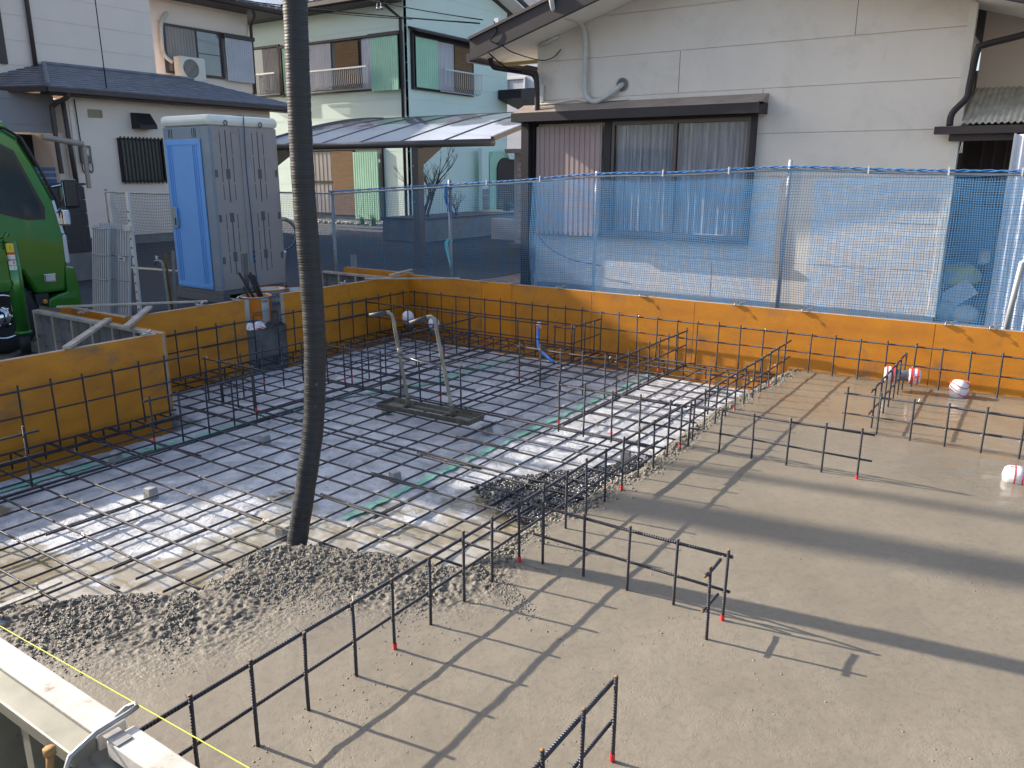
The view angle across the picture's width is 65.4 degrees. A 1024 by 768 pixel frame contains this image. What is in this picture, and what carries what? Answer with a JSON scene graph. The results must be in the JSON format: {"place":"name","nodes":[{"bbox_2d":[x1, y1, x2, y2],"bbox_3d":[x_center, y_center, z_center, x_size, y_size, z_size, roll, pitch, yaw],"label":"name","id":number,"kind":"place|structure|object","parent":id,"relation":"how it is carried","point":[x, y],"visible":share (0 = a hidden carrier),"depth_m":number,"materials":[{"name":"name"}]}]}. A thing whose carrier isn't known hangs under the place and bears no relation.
{"place":"outdoors","nodes":[
{"label":"outdoors","id":0,"kind":"place"},
{"bbox_2d":[34,167,56,182],"bbox_3d":[-7.077,-3.128,11.934,0.350,0.230,0.320,10,18,33],"label":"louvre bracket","id":1,"kind":"object","parent":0,"point":[49,174],"visible":0.38,"depth_m":11.88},
{"bbox_2d":[32,219,535,340],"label":"road","id":2,"kind":"structure","parent":0,"point":[152,286],"depth_m":15.25,"materials":[{"name":"asphalt"}]},
{"bbox_2d":[92,225,110,312],"bbox_3d":[-4.833,-1.332,9.389,0.355,1.035,0.174,10,18,33],"label":"steel grating","id":3,"kind":"object","parent":2,"relation":"on","point":[101,249],"visible":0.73,"depth_m":9.37,"materials":[{"name":"silver metal"}]},
{"bbox_2d":[106,193,116,223],"bbox_3d":[-4.740,-1.572,9.573,0.060,1.400,0.060,10,18,33],"label":"square post","id":4,"kind":"object","parent":2,"relation":"on","point":[111,208],"visible":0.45,"depth_m":9.42,"materials":[{"name":"metal"}]},
{"bbox_2d":[98,223,131,315],"bbox_3d":[-4.668,-1.342,9.371,0.645,1.065,0.174,10,18,33],"label":"steel grating","id":5,"kind":"object","parent":2,"relation":"on","point":[120,267],"visible":0.58,"depth_m":9.29,"materials":[{"name":"silver metal"}]},
{"bbox_2d":[123,192,141,311],"bbox_3d":[-4.319,-1.457,9.104,0.130,1.424,0.094,10,18,33],"label":"aluminium staff","id":6,"kind":"object","parent":2,"relation":"on","point":[130,227],"visible":0.97,"depth_m":9.07,"materials":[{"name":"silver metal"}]},
{"bbox_2d":[154,256,170,309],"bbox_3d":[-4.261,-1.223,9.704,0.216,0.661,0.034,10,18,33],"label":"standpipe","id":7,"kind":"object","parent":2,"relation":"on","point":[164,278],"visible":0.9,"depth_m":9.65,"materials":[{"name":"silver metal"}]},
{"bbox_2d":[164,253,173,309],"bbox_3d":[-4.165,-1.235,9.671,0.060,0.701,0.012,10,18,33],"label":"rusty stake","id":8,"kind":"object","parent":2,"relation":"on","point":[168,278],"visible":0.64,"depth_m":9.66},
{"bbox_2d":[171,251,176,308],"bbox_3d":[-4.056,-1.220,9.540,0.125,0.745,0.040,10,18,33],"label":"angle iron","id":9,"kind":"object","parent":2,"relation":"on","point":[173,276],"visible":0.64,"depth_m":9.51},
{"bbox_2d":[161,114,288,302],"bbox_3d":[-3.822,-2.340,10.660,1.010,2.330,1.135,10,18,33],"label":"portable toilet","id":10,"kind":"object","parent":2,"relation":"on","point":[208,192],"visible":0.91,"depth_m":10.29,"materials":[{"name":"grey plastic"}]},
{"bbox_2d":[164,139,213,289],"bbox_3d":[-4.182,-2.176,10.283,0.740,1.875,0.059,10,18,33],"label":"door","id":11,"kind":"structure","parent":10,"relation":"in","point":[184,163],"depth_m":10.27,"materials":[{"name":"blue"}]},
{"bbox_2d":[232,115,256,277],"bbox_3d":[-3.552,-2.401,10.470,0.406,2.147,0.038,10,18,33],"label":"tie rope","id":12,"kind":"object","parent":10,"relation":"attached to","point":[254,256],"visible":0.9,"depth_m":10.37,"materials":[{"name":"blue"}]},
{"bbox_2d":[276,112,520,267],"bbox_3d":[-1.697,-4.061,16.052,5.950,2.894,3.920,10,18,33],"label":"carport","id":13,"kind":"object","parent":2,"relation":"on","point":[425,139],"visible":0.65,"depth_m":14.42,"materials":[{"name":"metal"}]},
{"bbox_2d":[381,209,513,241],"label":"planter wall","id":14,"kind":"structure","parent":2,"relation":"on","point":[387,222],"depth_m":20.07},
{"bbox_2d":[393,148,457,216],"bbox_3d":[-2.143,-5.209,20.027,1.663,2.036,1.121,10,18,33],"label":"bare shrub","id":15,"kind":"object","parent":14,"relation":"on","point":[430,196],"visible":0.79,"depth_m":19.82,"materials":[{"name":"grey plant"}]},
{"bbox_2d":[492,218,513,239],"bbox_3d":[-0.078,-3.777,19.465,1.000,0.500,0.100,10,18,33],"label":"white board","id":16,"kind":"object","parent":2,"relation":"on","point":[495,234],"visible":0.43,"depth_m":19.51,"materials":[{"name":"metal"}]},
{"bbox_2d":[247,0,534,222],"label":"green house","id":17,"kind":"structure","parent":0,"point":[362,66],"depth_m":25.91,"materials":[{"name":"green"}]},
{"bbox_2d":[252,44,281,97],"bbox_3d":[-8.594,-10.751,27.441,1.630,1.650,0.325,10,18,33],"label":"window","id":18,"kind":"structure","parent":17,"relation":"in","point":[267,60],"depth_m":27.39,"materials":[{"name":"glass"}]},
{"bbox_2d":[279,30,403,96],"bbox_3d":[-5.646,-10.170,25.531,5.450,1.660,0.325,10,18,33],"label":"window","id":19,"kind":"structure","parent":17,"relation":"in","point":[369,62],"depth_m":25.16,"materials":[{"name":"multicoloured metal"}]},
{"bbox_2d":[313,148,385,219],"bbox_3d":[-5.761,-6.703,26.656,3.950,2.300,0.120,10,18,33],"label":"window","id":20,"kind":"structure","parent":17,"relation":"in","point":[334,169],"depth_m":26.37,"materials":[{"name":"multicoloured metal"}]},
{"bbox_2d":[408,26,481,96],"bbox_3d":[-2.047,-10.283,25.556,0.350,1.800,3.400,10,18,33],"label":"window","id":21,"kind":"structure","parent":17,"relation":"in","point":[438,62],"depth_m":25.40,"materials":[{"name":"glass"}]},
{"bbox_2d":[0,271,985,359],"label":"ground","id":22,"kind":"structure","parent":0,"point":[34,345],"depth_m":9.54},
{"bbox_2d":[0,121,80,357],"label":"green truck","id":23,"kind":"object","parent":22,"relation":"on","point":[36,272],"visible":0.98,"depth_m":7.41,"materials":[{"name":"paint"}]},
{"bbox_2d":[43,183,92,280],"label":"block pier","id":24,"kind":"structure","parent":22,"relation":"on","point":[77,233],"depth_m":12.34,"materials":[{"name":"grey"}]},
{"bbox_2d":[60,307,127,323],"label":"formwork panel","id":25,"kind":"object","parent":22,"relation":"on","point":[100,315],"visible":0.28,"depth_m":6.73,"materials":[{"name":"orange wood"}]},
{"bbox_2d":[56,300,207,307],"bbox_3d":[-3.304,-0.699,6.962,1.213,0.016,0.035,-4,15,-15],"label":"timber lath","id":26,"kind":"object","parent":25,"relation":"on","point":[122,304],"visible":1,"depth_m":6.94,"materials":[{"name":"grey wood"}]},
{"bbox_2d":[0,637,197,767],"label":"formwork panel","id":27,"kind":"object","parent":22,"relation":"on","point":[41,706],"visible":0.79,"depth_m":1.77,"materials":[{"name":"white metal"}]},
{"bbox_2d":[42,701,138,767],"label":"form clamp","id":28,"kind":"object","parent":27,"relation":"attached to","point":[117,736],"visible":1,"depth_m":1.66,"materials":[{"name":"metal"}]},
{"bbox_2d":[0,626,248,767],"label":"string line","id":29,"kind":"object","parent":28,"relation":"attached to","point":[131,701],"visible":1,"depth_m":1.92,"materials":[{"name":"yellow"}]},
{"bbox_2d":[0,0,287,244],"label":"cream house","id":30,"kind":"structure","parent":22,"relation":"on","point":[65,112],"depth_m":18.71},
{"bbox_2d":[117,136,166,183],"bbox_3d":[-8.628,-5.229,18.635,0.115,1.040,1.100,10,18,33],"label":"lattice window","id":31,"kind":"structure","parent":30,"relation":"in","point":[141,160],"depth_m":18.60,"materials":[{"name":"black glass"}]},
{"bbox_2d":[173,56,206,81],"bbox_3d":[-8.824,-8.554,21.878,0.311,0.760,0.780,10,18,33],"label":"air conditioner","id":32,"kind":"object","parent":30,"relation":"on","point":[185,66],"visible":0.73,"depth_m":21.70,"materials":[{"name":"white"}]},
{"bbox_2d":[163,23,254,83],"bbox_3d":[-8.510,-9.340,22.619,0.200,1.300,2.910,10,18,33],"label":"window","id":33,"kind":"structure","parent":30,"relation":"in","point":[179,40],"depth_m":22.72,"materials":[{"name":"glass"}]},
{"bbox_2d":[242,253,249,293],"bbox_3d":[-2.685,-0.894,8.088,0.020,0.861,0.070,10,18,33],"label":"timber stake","id":34,"kind":"object","parent":22,"relation":"on","point":[245,265],"visible":0.5,"depth_m":8.01,"materials":[{"name":"grey wood"}]},
{"bbox_2d":[240,293,271,325],"bbox_3d":[-2.561,-0.723,8.021,0.324,0.344,0.317,10,18,33],"label":"pail","id":35,"kind":"object","parent":22,"relation":"on","point":[258,308],"visible":0.77,"depth_m":7.90,"materials":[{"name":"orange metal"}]},
{"bbox_2d":[238,272,263,296],"bbox_3d":[-2.576,-0.924,7.947,0.133,0.402,0.319,8,17,27],"label":"tube bundle","id":36,"kind":"object","parent":35,"relation":"in","point":[254,283],"visible":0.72,"depth_m":7.95,"materials":[{"name":"plastic"}]},
{"bbox_2d":[260,286,285,321],"bbox_3d":[-2.520,-0.817,8.355,0.324,0.374,0.317,10,18,33],"label":"pail","id":37,"kind":"object","parent":22,"relation":"on","point":[275,291],"visible":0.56,"depth_m":8.25,"materials":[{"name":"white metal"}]},
{"bbox_2d":[322,270,387,286],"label":"formwork panel","id":38,"kind":"object","parent":22,"relation":"on","point":[330,278],"visible":0.23,"depth_m":9.60,"materials":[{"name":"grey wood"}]},
{"bbox_2d":[0,339,748,605],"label":"plastic sheet","id":39,"kind":"object","parent":22,"relation":"on","point":[124,577],"visible":0.55,"depth_m":4.82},
{"bbox_2d":[0,333,172,481],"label":"formwork panel","id":40,"kind":"object","parent":39,"relation":"on","point":[30,371],"visible":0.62,"depth_m":5.42,"materials":[{"name":"orange wood"}]},
{"bbox_2d":[144,485,158,499],"bbox_3d":[-2.047,0.616,4.518,0.060,0.062,0.060,10,18,32],"label":"spacer block","id":41,"kind":"object","parent":39,"relation":"on","point":[151,490],"depth_m":4.50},
{"bbox_2d":[126,300,249,395],"bbox_3d":[-2.831,-0.288,7.051,0.062,0.780,1.140,10,18,33],"label":"formwork panel","id":42,"kind":"object","parent":39,"relation":"on","point":[168,322],"visible":0.47,"depth_m":7.08,"materials":[{"name":"orange wood"}]},
{"bbox_2d":[0,355,521,492],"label":"green tape","id":43,"kind":"object","parent":39,"relation":"on","point":[82,467],"visible":0.56,"depth_m":5.40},
{"bbox_2d":[247,325,287,375],"bbox_3d":[-2.389,-0.318,7.741,0.052,0.486,0.463,10,18,33],"label":"board","id":44,"kind":"object","parent":39,"relation":"on","point":[266,338],"visible":0.57,"depth_m":7.72,"materials":[{"name":"grey wood"}]},
{"bbox_2d":[246,319,285,330],"bbox_3d":[-2.388,-0.592,7.672,0.150,0.087,0.420,10,18,33],"label":"cloth","id":45,"kind":"object","parent":44,"relation":"on","point":[259,324],"visible":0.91,"depth_m":7.60,"materials":[{"name":"white"}]},
{"bbox_2d":[280,284,352,367],"bbox_3d":[-2.001,-0.601,8.236,0.062,0.780,0.880,10,18,33],"label":"formwork panel","id":46,"kind":"object","parent":39,"relation":"on","point":[332,295],"visible":0.51,"depth_m":8.28,"materials":[{"name":"orange wood"}]},
{"bbox_2d":[346,275,410,349],"bbox_3d":[-1.487,-0.795,8.969,0.062,0.780,0.948,10,18,33],"label":"formwork panel","id":47,"kind":"object","parent":39,"relation":"on","point":[368,289],"visible":0.55,"depth_m":8.88,"materials":[{"name":"orange wood"}]},
{"bbox_2d":[0,325,775,604],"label":"rebar mesh","id":48,"kind":"object","parent":39,"relation":"on","point":[377,514],"visible":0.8,"depth_m":5.15,"materials":[{"name":"metal"}]},
{"bbox_2d":[0,426,42,486],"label":"rebar cage","id":49,"kind":"object","parent":48,"relation":"on","point":[23,433],"visible":1,"depth_m":4.40,"materials":[{"name":"metal"}]},
{"bbox_2d":[0,353,199,453],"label":"rebar cage","id":50,"kind":"object","parent":48,"relation":"on","point":[18,391],"visible":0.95,"depth_m":5.38,"materials":[{"name":"metal"}]},
{"bbox_2d":[32,309,173,409],"bbox_3d":[-3.345,-0.221,6.447,1.840,0.600,0.062,10,18,33],"label":"formwork panel","id":51,"kind":"object","parent":48,"relation":"on","point":[54,330],"visible":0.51,"depth_m":6.56,"materials":[{"name":"grey metal"}]},
{"bbox_2d":[62,318,111,349],"bbox_3d":[-3.081,-0.378,5.810,0.050,0.022,1.097,-3,15,-12],"label":"timber lath","id":52,"kind":"object","parent":51,"relation":"on","point":[71,344],"visible":1,"depth_m":5.71,"materials":[{"name":"grey wood"}]},
{"bbox_2d":[122,306,152,328],"bbox_3d":[-2.996,-0.543,6.394,0.050,0.022,0.942,-4,15,-13],"label":"timber lath","id":53,"kind":"object","parent":51,"relation":"on","point":[133,320],"visible":1,"depth_m":6.29,"materials":[{"name":"grey wood"}]},
{"bbox_2d":[143,370,266,449],"bbox_3d":[-2.027,0.151,5.367,0.041,0.360,0.940,10,18,33],"label":"rebar cage","id":54,"kind":"object","parent":48,"relation":"on","point":[149,400],"visible":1,"depth_m":5.31,"materials":[{"name":"metal"}]},
{"bbox_2d":[166,316,257,380],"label":"rebar cage","id":55,"kind":"object","parent":48,"relation":"on","point":[209,328],"visible":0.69,"depth_m":7.05,"materials":[{"name":"metal"}]},
{"bbox_2d":[202,357,270,411],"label":"rebar cage","id":56,"kind":"object","parent":48,"relation":"on","point":[234,364],"visible":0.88,"depth_m":5.93,"materials":[{"name":"metal"}]},
{"bbox_2d":[215,341,303,401],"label":"rebar cage","id":57,"kind":"object","parent":48,"relation":"on","point":[281,347],"visible":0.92,"depth_m":6.37,"materials":[{"name":"metal"}]},
{"bbox_2d":[276,290,406,357],"bbox_3d":[-1.726,-0.667,8.415,0.044,0.457,1.858,10,18,33],"label":"rebar cage","id":58,"kind":"object","parent":48,"relation":"on","point":[344,318],"visible":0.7,"depth_m":8.39,"materials":[{"name":"metal"}]},
{"bbox_2d":[326,343,475,409],"bbox_3d":[-0.904,-0.070,6.211,1.540,0.358,0.041,10,18,33],"label":"rebar cage","id":59,"kind":"object","parent":48,"relation":"on","point":[399,375],"visible":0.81,"depth_m":6.19,"materials":[{"name":"metal"}]},
{"bbox_2d":[402,311,414,330],"bbox_3d":[-1.122,-0.685,8.655,0.132,0.254,0.325,-1,15,-4],"label":"pipe stub","id":60,"kind":"object","parent":48,"relation":"on","point":[410,315],"visible":0.76,"depth_m":8.51,"materials":[{"name":"grey plastic"}]},
{"bbox_2d":[347,316,476,384],"bbox_3d":[-0.848,-0.338,7.223,0.044,0.356,1.760,10,18,33],"label":"rebar cage","id":61,"kind":"object","parent":48,"relation":"on","point":[400,335],"visible":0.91,"depth_m":7.15,"materials":[{"name":"metal"}]},
{"bbox_2d":[369,310,483,425],"bbox_3d":[-0.624,-0.140,5.669,0.847,0.743,0.291,10,18,33],"label":"concrete tamper","id":62,"kind":"object","parent":48,"relation":"on","point":[446,413],"visible":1,"depth_m":5.70,"materials":[{"name":"metal"}]},
{"bbox_2d":[365,301,548,357],"bbox_3d":[-0.627,-0.580,8.131,2.348,0.358,0.041,10,18,33],"label":"rebar cage","id":63,"kind":"object","parent":48,"relation":"on","point":[468,314],"visible":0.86,"depth_m":8.00,"materials":[{"name":"metal"}]},
{"bbox_2d":[536,322,554,363],"bbox_3d":[0.293,-0.401,7.610,0.100,0.293,0.607,-3,15,-11],"label":"water pipe","id":64,"kind":"object","parent":48,"relation":"on","point":[543,353],"visible":0.9,"depth_m":7.66,"materials":[{"name":"blue"}]},
{"bbox_2d":[517,343,616,397],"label":"rebar cage","id":65,"kind":"object","parent":48,"relation":"on","point":[561,352],"visible":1,"depth_m":6.38,"materials":[{"name":"metal"}]},
{"bbox_2d":[573,319,600,359],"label":"rebar cage","id":66,"kind":"object","parent":48,"relation":"on","point":[584,324],"visible":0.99,"depth_m":7.55,"materials":[{"name":"metal"}]},
{"bbox_2d":[555,381,686,447],"bbox_3d":[0.682,0.212,5.162,0.935,0.358,0.040,10,18,33],"label":"rebar cage","id":67,"kind":"object","parent":48,"relation":"on","point":[640,399],"visible":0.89,"depth_m":5.18,"materials":[{"name":"metal"}]},
{"bbox_2d":[613,327,687,397],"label":"rebar cage","id":68,"kind":"object","parent":48,"relation":"on","point":[653,359],"visible":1,"depth_m":6.67,"materials":[{"name":"metal"}]},
{"bbox_2d":[409,290,1023,397],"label":"rebar cage","id":69,"kind":"object","parent":48,"relation":"on","point":[858,359],"visible":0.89,"depth_m":7.16,"materials":[{"name":"metal"}]},
{"bbox_2d":[409,274,481,349],"bbox_3d":[-0.748,-0.822,9.075,1.036,0.780,0.062,10,18,33],"label":"formwork panel","id":70,"kind":"object","parent":39,"relation":"on","point":[463,288],"visible":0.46,"depth_m":8.99,"materials":[{"name":"orange wood"}]},
{"bbox_2d":[481,281,511,353],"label":"formwork panel","id":71,"kind":"object","parent":39,"relation":"on","point":[495,291],"visible":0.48,"depth_m":8.64,"materials":[{"name":"orange wood"}]},
{"bbox_2d":[342,374,653,519],"bbox_3d":[0.212,0.330,5.833,0.071,0.070,3.940,10,18,33],"label":"green tape","id":72,"kind":"object","parent":39,"relation":"on","point":[406,488],"visible":0.74,"depth_m":5.13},
{"bbox_2d":[512,284,593,365],"bbox_3d":[0.412,-0.618,8.317,0.956,0.780,0.062,10,18,33],"label":"formwork panel","id":73,"kind":"object","parent":39,"relation":"on","point":[555,297],"visible":0.61,"depth_m":8.26,"materials":[{"name":"orange wood"}]},
{"bbox_2d":[470,456,648,522],"bbox_3d":[0.433,0.591,4.553,1.208,0.044,0.715,-7,16,-25],"label":"aggregate","id":74,"kind":"object","parent":39,"relation":"on","point":[575,487],"visible":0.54,"depth_m":4.51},
{"bbox_2d":[590,291,694,380],"bbox_3d":[1.256,-0.469,7.765,1.076,0.780,0.062,10,18,33],"label":"formwork panel","id":75,"kind":"object","parent":39,"relation":"on","point":[656,307],"visible":0.71,"depth_m":7.71,"materials":[{"name":"orange wood"}]},
{"bbox_2d":[344,267,413,295],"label":"formwork panel","id":76,"kind":"object","parent":22,"relation":"on","point":[367,271],"visible":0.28,"depth_m":9.72,"materials":[{"name":"orange wood"}]},
{"bbox_2d":[104,160,1023,330],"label":"net fence","id":77,"kind":"object","parent":22,"relation":"on","point":[596,241],"visible":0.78,"depth_m":7.38,"materials":[{"name":"fabric"}]},
{"bbox_2d":[1003,260,1023,329],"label":"scaffold pipe","id":78,"kind":"object","parent":77,"relation":"attached to","point":[1013,297],"visible":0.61,"depth_m":6.21,"materials":[{"name":"silver metal"}]},
{"bbox_2d":[466,0,1023,321],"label":"gable house","id":79,"kind":"structure","parent":22,"relation":"on","point":[651,85],"depth_m":9.80,"materials":[{"name":"grey"}]},
{"bbox_2d":[238,0,479,23],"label":"overhead cable","id":80,"kind":"object","parent":79,"relation":"attached to","point":[373,14],"visible":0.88,"depth_m":12.28,"materials":[{"name":"black plastic"}]},
{"bbox_2d":[532,114,757,243],"bbox_3d":[1.668,-2.788,10.828,3.270,1.610,0.150,10,18,33],"label":"window","id":81,"kind":"structure","parent":79,"relation":"in","point":[560,150],"depth_m":10.70,"materials":[{"name":"glass"}]},
{"bbox_2d":[690,301,936,389],"bbox_3d":[2.527,-0.246,6.934,1.986,0.780,0.062,10,18,33],"label":"formwork panel","id":82,"kind":"object","parent":22,"relation":"on","point":[892,331],"visible":0.69,"depth_m":6.88,"materials":[{"name":"orange wood"}]},
{"bbox_2d":[934,300,954,319],"bbox_3d":[5.090,-0.851,9.375,0.228,0.283,0.254,10,18,33],"label":"bag","id":83,"kind":"object","parent":22,"relation":"on","point":[946,311],"visible":0.38,"depth_m":9.29,"materials":[{"name":"plastic"}]},
{"bbox_2d":[950,305,977,323],"bbox_3d":[5.207,-0.794,9.178,0.285,0.236,0.264,10,18,33],"label":"bag","id":84,"kind":"object","parent":22,"relation":"on","point":[963,313],"visible":0.51,"depth_m":9.10,"materials":[{"name":"plastic"}]},
{"bbox_2d":[927,323,1023,397],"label":"formwork panel","id":85,"kind":"object","parent":22,"relation":"on","point":[980,340],"visible":0.56,"depth_m":6.15,"materials":[{"name":"orange wood"}]},
{"bbox_2d":[984,133,1023,330],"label":"corrugated screen","id":86,"kind":"object","parent":22,"relation":"on","point":[1017,158],"visible":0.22,"depth_m":8.31,"materials":[{"name":"white plastic"}]},
{"bbox_2d":[0,368,1023,767],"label":"fresh concrete","id":87,"kind":"object","parent":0,"point":[870,638],"visible":0.81,"depth_m":2.96,"materials":[{"name":"concrete"}]},
{"bbox_2d":[0,578,61,607],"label":"form tie","id":88,"kind":"object","parent":87,"relation":"on","point":[43,587],"visible":1,"depth_m":3.16,"materials":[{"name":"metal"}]},
{"bbox_2d":[0,542,562,686],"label":"aggregate","id":89,"kind":"object","parent":87,"relation":"on","point":[270,558],"visible":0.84,"depth_m":3.24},
{"bbox_2d":[282,0,325,546],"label":"concrete hose","id":90,"kind":"object","parent":87,"relation":"on","point":[297,59],"visible":1,"depth_m":3.57,"materials":[{"name":"black rubber"}]},
{"bbox_2d":[139,340,791,767],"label":"rebar cage","id":91,"kind":"object","parent":87,"relation":"in","point":[191,698],"visible":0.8,"depth_m":2.98,"materials":[{"name":"metal"}]},
{"bbox_2d":[531,675,617,767],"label":"rebar cage","id":92,"kind":"object","parent":87,"relation":"on","point":[544,755],"visible":1,"depth_m":2.13,"materials":[{"name":"metal"}]},
{"bbox_2d":[136,390,1022,766],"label":"mortar crumbs","id":93,"kind":"object","parent":87,"relation":"on","point":[614,650],"visible":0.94,"depth_m":2.88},
{"bbox_2d":[533,501,735,620],"bbox_3d":[0.461,0.719,3.240,0.888,0.343,0.039,10,18,33],"label":"rebar cage","id":94,"kind":"object","parent":87,"relation":"on","point":[727,556],"visible":0.9,"depth_m":3.19,"materials":[{"name":"metal"}]},
{"bbox_2d":[481,374,793,562],"bbox_3d":[1.123,0.392,5.170,0.420,0.149,4.217,11,18,35],"label":"aggregate","id":95,"kind":"object","parent":87,"relation":"on","point":[594,495],"visible":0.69,"depth_m":4.39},
{"bbox_2d":[699,558,721,639],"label":"rebar cage","id":96,"kind":"object","parent":87,"relation":"on","point":[708,573],"visible":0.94,"depth_m":2.88,"materials":[{"name":"metal"}]},
{"bbox_2d":[687,401,875,478],"bbox_3d":[1.538,0.344,4.673,1.070,0.357,0.039,10,18,33],"label":"rebar cage","id":97,"kind":"object","parent":87,"relation":"on","point":[826,427],"visible":0.94,"depth_m":4.62,"materials":[{"name":"metal"}]},
{"bbox_2d":[868,352,907,427],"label":"rebar cage","id":98,"kind":"object","parent":87,"relation":"on","point":[886,377],"visible":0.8,"depth_m":5.74,"materials":[{"name":"metal"}]},
{"bbox_2d":[884,366,920,384],"bbox_3d":[3.030,-0.068,6.190,0.256,0.126,0.126,7,16,23],"label":"pipe stub","id":99,"kind":"object","parent":98,"relation":"attached to","point":[912,376],"visible":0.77,"depth_m":6.14,"materials":[{"name":"white plastic"}]},
{"bbox_2d":[842,386,1023,458],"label":"rebar cage","id":100,"kind":"object","parent":87,"relation":"on","point":[949,406],"visible":0.88,"depth_m":4.96,"materials":[{"name":"metal"}]},
{"bbox_2d":[948,380,970,397],"bbox_3d":[3.409,0.041,6.079,0.146,0.148,0.146,10,18,33],"label":"pipe stub","id":101,"kind":"object","parent":87,"relation":"on","point":[958,388],"visible":0.98,"depth_m":6.03,"materials":[{"name":"white"}]},
{"bbox_2d":[1002,465,1023,484],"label":"pipe stub","id":102,"kind":"object","parent":87,"relation":"on","point":[1014,474],"visible":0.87,"depth_m":4.37,"materials":[{"name":"grey plastic"}]},
{"bbox_2d":[505,149,535,249],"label":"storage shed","id":103,"kind":"structure","parent":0,"point":[517,173],"depth_m":17.64,"materials":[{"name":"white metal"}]},
{"bbox_2d":[507,0,540,148],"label":"distant house","id":104,"kind":"structure","parent":0,"point":[517,81],"depth_m":33.66,"materials":[{"name":"grey"}]},
{"bbox_2d":[507,77,525,88],"bbox_3d":[0.160,-12.431,33.636,0.970,0.950,0.080,10,18,33],"label":"window","id":105,"kind":"structure","parent":104,"relation":"in","point":[516,82],"depth_m":33.55,"materials":[{"name":"glass"}]},
{"bbox_2d":[942,279,976,304],"bbox_3d":[5.195,-1.039,9.314,0.426,0.405,0.040,10,18,33],"label":"foam board","id":106,"kind":"object","parent":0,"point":[957,294],"visible":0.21,"depth_m":9.27,"materials":[{"name":"grey"}]},
{"bbox_2d":[945,263,980,284],"bbox_3d":[5.256,-1.285,9.343,0.424,0.283,0.298,10,18,33],"label":"sack","id":107,"kind":"object","parent":106,"relation":"on","point":[966,271],"visible":0.45,"depth_m":9.24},
{"bbox_2d":[955,200,999,266],"bbox_3d":[5.413,-1.744,9.291,0.413,0.822,0.257,10,18,33],"label":"tarpaulin","id":108,"kind":"object","parent":107,"relation":"on","point":[972,236],"visible":0.37,"depth_m":9.20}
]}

